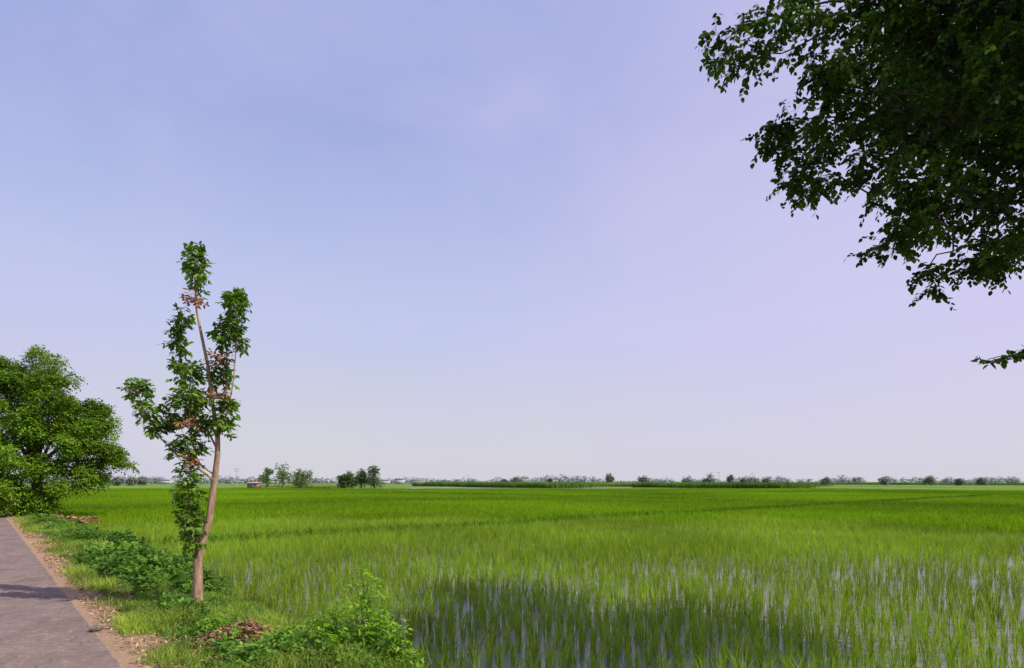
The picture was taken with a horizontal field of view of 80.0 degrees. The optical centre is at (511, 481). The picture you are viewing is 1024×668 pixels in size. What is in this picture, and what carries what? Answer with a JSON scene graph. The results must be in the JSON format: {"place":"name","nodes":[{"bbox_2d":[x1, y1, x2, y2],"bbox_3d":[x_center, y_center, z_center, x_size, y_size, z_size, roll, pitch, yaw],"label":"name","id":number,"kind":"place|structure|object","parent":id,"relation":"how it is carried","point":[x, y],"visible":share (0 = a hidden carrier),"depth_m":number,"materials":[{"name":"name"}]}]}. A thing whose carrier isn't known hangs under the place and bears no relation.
{"place":"outdoors","nodes":[
{"label":"outdoors","id":0,"kind":"place"},
{"bbox_2d":[0,515,119,667],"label":"road","id":1,"kind":"structure","parent":0,"point":[44,623],"depth_m":8.67,"materials":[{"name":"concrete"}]},
{"bbox_2d":[261,485,355,487],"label":"tall crop field","id":2,"kind":"structure","parent":0,"point":[314,486],"depth_m":215.45,"materials":[{"name":"green plant"}]},
{"bbox_2d":[293,468,313,487],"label":"tree","id":3,"kind":"object","parent":2,"relation":"on","point":[304,477],"visible":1,"depth_m":207.73,"materials":[{"name":"green plant"}]},
{"bbox_2d":[412,481,607,487],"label":"tall crop field","id":4,"kind":"structure","parent":0,"point":[519,484],"depth_m":234.26,"materials":[{"name":"green plant"}]},
{"bbox_2d":[0,0,1023,481],"label":"sky","id":5,"kind":"structure","parent":0,"point":[485,240],"materials":[{"name":"blue"}]},
{"bbox_2d":[4,482,1023,667],"bbox_3d":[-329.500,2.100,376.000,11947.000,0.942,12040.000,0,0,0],"label":"ground","id":6,"kind":"structure","parent":0,"point":[123,657],"depth_m":11.61,"materials":[{"name":"brown soil"}]},
{"bbox_2d":[0,344,139,516],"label":"roadside tree","id":7,"kind":"object","parent":6,"relation":"on","point":[74,439],"visible":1,"depth_m":35.34,"materials":[{"name":"green plant"}]},
{"bbox_2d":[42,513,106,524],"bbox_3d":[-21.515,2.090,30.924,4.995,1.151,4.788,0,0,-31],"label":"dead leaf pile","id":8,"kind":"object","parent":6,"relation":"on","point":[82,520],"visible":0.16,"depth_m":30.72,"materials":[{"name":"brown plant"}]},
{"bbox_2d":[88,625,103,631],"bbox_3d":[-5.553,1.964,8.150,0.171,0.097,0.151,0,0,0],"label":"stone","id":9,"kind":"object","parent":6,"relation":"on","point":[95,628],"visible":0.98,"depth_m":8.10,"materials":[{"name":"grey stone"}]},
{"bbox_2d":[109,475,125,485],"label":"distant tree","id":10,"kind":"object","parent":6,"relation":"on","point":[117,480],"visible":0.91,"depth_m":318.50,"materials":[{"name":"green plant"}]},
{"bbox_2d":[125,475,137,485],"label":"distant tree","id":11,"kind":"object","parent":6,"relation":"on","point":[131,481],"visible":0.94,"depth_m":319.74,"materials":[{"name":"green plant"}]},
{"bbox_2d":[134,476,147,485],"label":"distant tree","id":12,"kind":"object","parent":6,"relation":"on","point":[141,480],"visible":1,"depth_m":321.06,"materials":[{"name":"green plant"}]},
{"bbox_2d":[157,480,173,483],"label":"walls","id":13,"kind":"structure","parent":6,"relation":"on","point":[167,481],"depth_m":560.00,"materials":[{"name":"white paint"}]},
{"bbox_2d":[7,514,331,667],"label":"dry straw litter","id":14,"kind":"object","parent":6,"relation":"on","point":[28,533],"visible":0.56,"depth_m":9.82,"materials":[{"name":"beige plant"}]},
{"bbox_2d":[115,241,251,603],"bbox_3d":[-5.117,-0.809,9.641,2.058,6.018,1.068,0,0,0],"label":"sapling tree","id":15,"kind":"object","parent":6,"relation":"on","point":[195,399],"visible":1,"depth_m":9.62,"materials":[{"name":"green plant"}]},
{"bbox_2d":[25,511,390,667],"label":"roadside weeds","id":16,"kind":"object","parent":6,"relation":"on","point":[134,557],"visible":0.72,"depth_m":11.00,"materials":[{"name":"green plant"}]},
{"bbox_2d":[192,608,230,636],"bbox_3d":[-3.866,1.910,7.957,0.455,0.450,0.623,0,0,-9],"label":"roadside shrub","id":17,"kind":"object","parent":6,"relation":"on","point":[211,623],"visible":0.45,"depth_m":7.82,"materials":[{"name":"green plant"}]},
{"bbox_2d":[173,618,280,654],"bbox_3d":[-3.274,1.884,7.553,1.955,0.406,1.613,0,0,0],"label":"dead leaf pile","id":18,"kind":"object","parent":6,"relation":"on","point":[250,625],"visible":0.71,"depth_m":7.48,"materials":[{"name":"brown plant"}]},
{"bbox_2d":[5,507,468,667],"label":"verge grass","id":19,"kind":"structure","parent":6,"relation":"on","point":[266,615],"depth_m":8.32,"materials":[{"name":"green plant"}]},
{"bbox_2d":[247,482,260,487],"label":"brick farm hut","id":20,"kind":"object","parent":6,"relation":"on","point":[254,484],"visible":0.86,"depth_m":203.00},
{"bbox_2d":[257,621,313,648],"bbox_3d":[-2.567,1.870,7.107,0.716,0.522,0.594,0,0,28],"label":"roadside shrub","id":21,"kind":"object","parent":6,"relation":"on","point":[277,635],"visible":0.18,"depth_m":7.10,"materials":[{"name":"green plant"}]},
{"bbox_2d":[293,473,305,487],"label":"tree","id":22,"kind":"object","parent":6,"relation":"on","point":[298,484],"visible":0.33,"depth_m":215.08,"materials":[{"name":"green plant"}]},
{"bbox_2d":[304,598,353,650],"bbox_3d":[-2.073,1.705,6.812,0.582,0.778,0.642,0,0,0],"label":"roadside shrub","id":23,"kind":"object","parent":6,"relation":"on","point":[315,620],"visible":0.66,"depth_m":6.79,"materials":[{"name":"green plant"}]},
{"bbox_2d":[335,475,348,487],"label":"tree","id":24,"kind":"object","parent":6,"relation":"on","point":[340,478],"visible":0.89,"depth_m":184.16,"materials":[{"name":"green plant"}]},
{"bbox_2d":[341,470,357,487],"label":"tree","id":25,"kind":"object","parent":6,"relation":"on","point":[350,477],"visible":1,"depth_m":184.01,"materials":[{"name":"green plant"}]},
{"bbox_2d":[355,468,369,487],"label":"tree","id":26,"kind":"object","parent":6,"relation":"on","point":[361,476],"visible":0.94,"depth_m":185.17,"materials":[{"name":"green plant"}]},
{"bbox_2d":[335,556,392,657],"bbox_3d":[-1.747,1.573,7.237,0.689,1.367,0.864,0,0,0],"label":"roadside shrub","id":27,"kind":"object","parent":6,"relation":"on","point":[374,617],"visible":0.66,"depth_m":7.19,"materials":[{"name":"green plant"}]},
{"bbox_2d":[377,480,389,483],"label":"walls","id":28,"kind":"structure","parent":6,"relation":"on","point":[387,481],"depth_m":520.00,"materials":[{"name":"white paint"}]},
{"bbox_2d":[51,487,718,498],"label":"field bund","id":29,"kind":"structure","parent":6,"relation":"on","point":[336,492],"depth_m":100.39,"materials":[{"name":"green plant"}]},
{"bbox_2d":[395,479,404,483],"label":"walls","id":30,"kind":"structure","parent":6,"relation":"on","point":[397,481],"depth_m":530.00,"materials":[{"name":"white paint"}]},
{"bbox_2d":[375,612,424,667],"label":"roadside shrub","id":31,"kind":"object","parent":6,"relation":"on","point":[395,645],"visible":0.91,"depth_m":6.87,"materials":[{"name":"green plant"}]},
{"bbox_2d":[57,489,879,508],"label":"field bund","id":32,"kind":"structure","parent":6,"relation":"on","point":[425,499],"depth_m":65.92,"materials":[{"name":"green plant"}]},
{"bbox_2d":[510,476,521,481],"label":"distant tree","id":33,"kind":"object","parent":6,"relation":"on","point":[516,479],"visible":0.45,"depth_m":329.63,"materials":[{"name":"green plant"}]},
{"bbox_2d":[15,474,1021,483],"bbox_3d":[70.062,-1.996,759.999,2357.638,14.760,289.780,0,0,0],"label":"distant treeline","id":34,"kind":"object","parent":6,"relation":"on","point":[841,479],"visible":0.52,"depth_m":671.93,"materials":[{"name":"green plant"}]},
{"bbox_2d":[137,493,999,549],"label":"field bund","id":35,"kind":"structure","parent":6,"relation":"on","point":[510,523],"depth_m":29.82,"materials":[{"name":"green plant"}]},
{"bbox_2d":[605,473,615,482],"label":"distant tree","id":36,"kind":"object","parent":6,"relation":"on","point":[609,478],"visible":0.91,"depth_m":329.54,"materials":[{"name":"green plant"}]},
{"bbox_2d":[232,487,1022,508],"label":"field bund","id":37,"kind":"structure","parent":6,"relation":"on","point":[661,497],"depth_m":69.59,"materials":[{"name":"green plant"}]},
{"bbox_2d":[637,476,649,482],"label":"distant tree","id":38,"kind":"object","parent":6,"relation":"on","point":[640,479],"visible":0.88,"depth_m":329.07,"materials":[{"name":"green plant"}]},
{"bbox_2d":[681,475,692,482],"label":"distant tree","id":39,"kind":"object","parent":6,"relation":"on","point":[687,479],"visible":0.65,"depth_m":329.59,"materials":[{"name":"green plant"}]},
{"bbox_2d":[701,472,714,482],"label":"distant tree","id":40,"kind":"object","parent":6,"relation":"on","point":[710,478],"visible":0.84,"depth_m":322.88,"materials":[{"name":"green plant"}]},
{"bbox_2d":[726,474,734,482],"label":"distant tree","id":41,"kind":"object","parent":6,"relation":"on","point":[730,478],"visible":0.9,"depth_m":334.42,"materials":[{"name":"green plant"}]},
{"bbox_2d":[480,487,1010,494],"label":"field bund","id":42,"kind":"structure","parent":6,"relation":"on","point":[729,490],"depth_m":125.98,"materials":[{"name":"green plant"}]},
{"bbox_2d":[747,477,760,482],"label":"distant tree","id":43,"kind":"object","parent":6,"relation":"on","point":[751,479],"visible":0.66,"depth_m":379.79,"materials":[{"name":"green plant"}]},
{"bbox_2d":[760,476,771,482],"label":"distant tree","id":44,"kind":"object","parent":6,"relation":"on","point":[767,479],"visible":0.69,"depth_m":383.30,"materials":[{"name":"green plant"}]},
{"bbox_2d":[819,476,830,484],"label":"distant tree","id":45,"kind":"object","parent":6,"relation":"on","point":[825,481],"visible":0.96,"depth_m":359.04,"materials":[{"name":"green plant"}]},
{"bbox_2d":[695,0,1023,368],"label":"overhanging tree","id":46,"kind":"object","parent":6,"relation":"on","point":[953,97],"visible":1,"depth_m":6.42,"materials":[{"name":"green plant"}]},
{"bbox_2d":[878,476,890,485],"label":"distant tree","id":47,"kind":"object","parent":6,"relation":"on","point":[883,481],"visible":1,"depth_m":329.91,"materials":[{"name":"green plant"}]},
{"bbox_2d":[918,475,938,485],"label":"distant tree","id":48,"kind":"object","parent":6,"relation":"on","point":[929,480],"visible":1,"depth_m":328.96,"materials":[{"name":"green plant"}]},
{"bbox_2d":[953,478,967,485],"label":"distant tree","id":49,"kind":"object","parent":6,"relation":"on","point":[958,481],"visible":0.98,"depth_m":329.03,"materials":[{"name":"green plant"}]},
{"bbox_2d":[975,477,989,485],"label":"distant tree","id":50,"kind":"object","parent":6,"relation":"on","point":[980,480],"visible":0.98,"depth_m":334.32,"materials":[{"name":"green plant"}]},
{"bbox_2d":[15,487,1023,534],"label":"rice field","id":51,"kind":"structure","parent":0,"point":[1010,518],"depth_m":53.60,"materials":[{"name":"green plant"}]},
{"bbox_2d":[87,512,1023,667],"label":"rice field","id":52,"kind":"structure","parent":0,"point":[677,545],"depth_m":13.36,"materials":[{"name":"green plant"}]},
{"bbox_2d":[140,487,1023,667],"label":"paddy water","id":53,"kind":"structure","parent":0,"point":[621,662],"depth_m":11.07,"materials":[{"name":"grey liquid"}]},
{"bbox_2d":[257,467,273,487],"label":"tree","id":54,"kind":"object","parent":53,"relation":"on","point":[266,479],"visible":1,"depth_m":209.53,"materials":[{"name":"green plant"}]},
{"bbox_2d":[273,462,294,487],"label":"tree","id":55,"kind":"object","parent":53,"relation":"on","point":[281,477],"visible":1,"depth_m":211.47,"materials":[{"name":"green plant"}]},
{"bbox_2d":[367,465,386,487],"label":"tree","id":56,"kind":"object","parent":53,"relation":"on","point":[373,482],"visible":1,"depth_m":183.12,"materials":[{"name":"green plant"}]},
{"bbox_2d":[557,482,664,486],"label":"tall crop field","id":57,"kind":"structure","parent":0,"point":[619,484],"depth_m":260.77,"materials":[{"name":"green plant"}]},
{"bbox_2d":[631,481,818,488],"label":"tall crop field","id":58,"kind":"structure","parent":0,"point":[752,485],"depth_m":199.67,"materials":[{"name":"green plant"}]},
{"bbox_2d":[813,484,832,486],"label":"tall crop field","id":59,"kind":"structure","parent":0,"point":[820,485],"depth_m":263.25,"materials":[{"name":"green plant"}]},
{"bbox_2d":[797,482,1023,484],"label":"tall crop field","id":60,"kind":"structure","parent":0,"point":[876,483],"depth_m":388.44,"materials":[{"name":"green plant"}]}
]}

